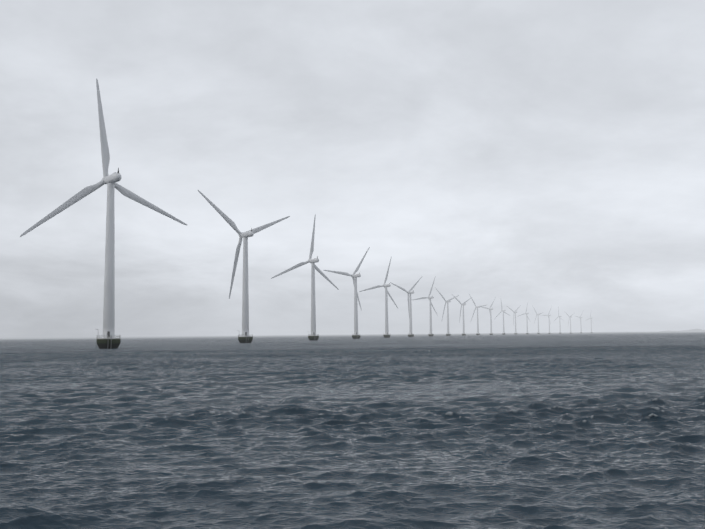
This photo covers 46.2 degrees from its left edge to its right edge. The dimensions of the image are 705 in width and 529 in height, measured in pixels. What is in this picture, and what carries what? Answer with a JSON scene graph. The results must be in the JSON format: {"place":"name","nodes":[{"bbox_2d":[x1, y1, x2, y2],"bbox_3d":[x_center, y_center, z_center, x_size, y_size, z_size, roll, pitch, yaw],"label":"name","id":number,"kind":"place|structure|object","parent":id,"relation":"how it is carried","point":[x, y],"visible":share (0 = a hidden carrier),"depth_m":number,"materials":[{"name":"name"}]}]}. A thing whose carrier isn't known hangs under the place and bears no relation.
{"place":"outdoors","nodes":[
{"label":"outdoors","id":0,"kind":"place"},
{"bbox_2d":[0,332,704,528],"bbox_3d":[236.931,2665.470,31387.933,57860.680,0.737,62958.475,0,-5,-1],"label":"sea","id":1,"kind":"structure","parent":0,"point":[590,430],"depth_m":36.90,"materials":[{"name":"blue liquid"}]},
{"bbox_2d":[20,78,186,348],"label":"wind turbine","id":2,"kind":"object","parent":1,"relation":"in","point":[108,340],"visible":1,"depth_m":310.40,"materials":[{"name":"paint"}]},
{"bbox_2d":[198,190,289,342],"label":"wind turbine","id":3,"kind":"object","parent":1,"relation":"in","point":[244,337],"visible":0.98,"depth_m":487.41,"materials":[{"name":"paint"}]},
{"bbox_2d":[271,215,338,340],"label":"wind turbine","id":4,"kind":"object","parent":1,"relation":"in","point":[312,336],"visible":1,"depth_m":664.11,"materials":[{"name":"paint"}]},
{"bbox_2d":[324,247,369,338],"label":"wind turbine","id":5,"kind":"object","parent":1,"relation":"in","point":[354,276],"visible":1,"depth_m":839.69,"materials":[{"name":"paint"}]},
{"bbox_2d":[359,256,397,337],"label":"wind turbine","id":6,"kind":"object","parent":1,"relation":"in","point":[386,335],"visible":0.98,"depth_m":1015.04,"materials":[{"name":"paint"}]},
{"bbox_2d":[390,277,421,336],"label":"wind turbine","id":7,"kind":"object","parent":1,"relation":"in","point":[409,293],"visible":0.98,"depth_m":1189.58,"materials":[{"name":"paint"}]},
{"bbox_2d":[413,278,437,336],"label":"wind turbine","id":8,"kind":"object","parent":1,"relation":"in","point":[431,333],"visible":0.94,"depth_m":1363.23,"materials":[{"name":"paint"}]},
{"bbox_2d":[436,289,458,335],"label":"wind turbine","id":9,"kind":"object","parent":1,"relation":"in","point":[447,332],"visible":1,"depth_m":1535.92,"materials":[{"name":"paint"}]},
{"bbox_2d":[454,296,471,335],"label":"wind turbine","id":10,"kind":"object","parent":1,"relation":"in","point":[463,304],"visible":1,"depth_m":1707.53,"materials":[{"name":"paint"}]},
{"bbox_2d":[469,294,485,334],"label":"wind turbine","id":11,"kind":"object","parent":1,"relation":"in","point":[477,307],"visible":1,"depth_m":1878.27,"materials":[{"name":"paint"}]},
{"bbox_2d":[482,297,495,334],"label":"wind turbine","id":12,"kind":"object","parent":1,"relation":"in","point":[491,333],"visible":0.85,"depth_m":2047.85,"materials":[{"name":"paint"}]},
{"bbox_2d":[495,302,508,334],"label":"wind turbine","id":13,"kind":"object","parent":1,"relation":"in","point":[503,333],"visible":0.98,"depth_m":2216.12,"materials":[{"name":"paint"}]},
{"bbox_2d":[507,305,520,334],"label":"wind turbine","id":14,"kind":"object","parent":1,"relation":"in","point":[515,333],"visible":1,"depth_m":2384.09,"materials":[{"name":"paint"}]},
{"bbox_2d":[517,303,529,333],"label":"wind turbine","id":15,"kind":"object","parent":1,"relation":"in","point":[526,319],"visible":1,"depth_m":2549.92,"materials":[{"name":"paint"}]},
{"bbox_2d":[532,305,541,333],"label":"wind turbine","id":16,"kind":"object","parent":1,"relation":"in","point":[538,320],"visible":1,"depth_m":2714.45,"materials":[{"name":"paint"}]},
{"bbox_2d":[543,306,551,333],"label":"wind turbine","id":17,"kind":"object","parent":1,"relation":"in","point":[548,315],"visible":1,"depth_m":2877.26,"materials":[{"name":"paint"}]},
{"bbox_2d":[554,307,563,333],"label":"wind turbine","id":18,"kind":"object","parent":1,"relation":"in","point":[559,320],"visible":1,"depth_m":3040.93,"materials":[{"name":"paint"}]},
{"bbox_2d":[0,0,704,337],"label":"sky","id":19,"kind":"structure","parent":0,"point":[542,154],"materials":[{"name":"grey"}]},
{"bbox_2d":[638,329,704,332],"bbox_3d":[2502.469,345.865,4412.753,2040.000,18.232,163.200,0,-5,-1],"label":"distant coast","id":20,"kind":"structure","parent":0,"point":[696,330],"depth_m":4339.75,"materials":[{"name":"grey"}]}
]}

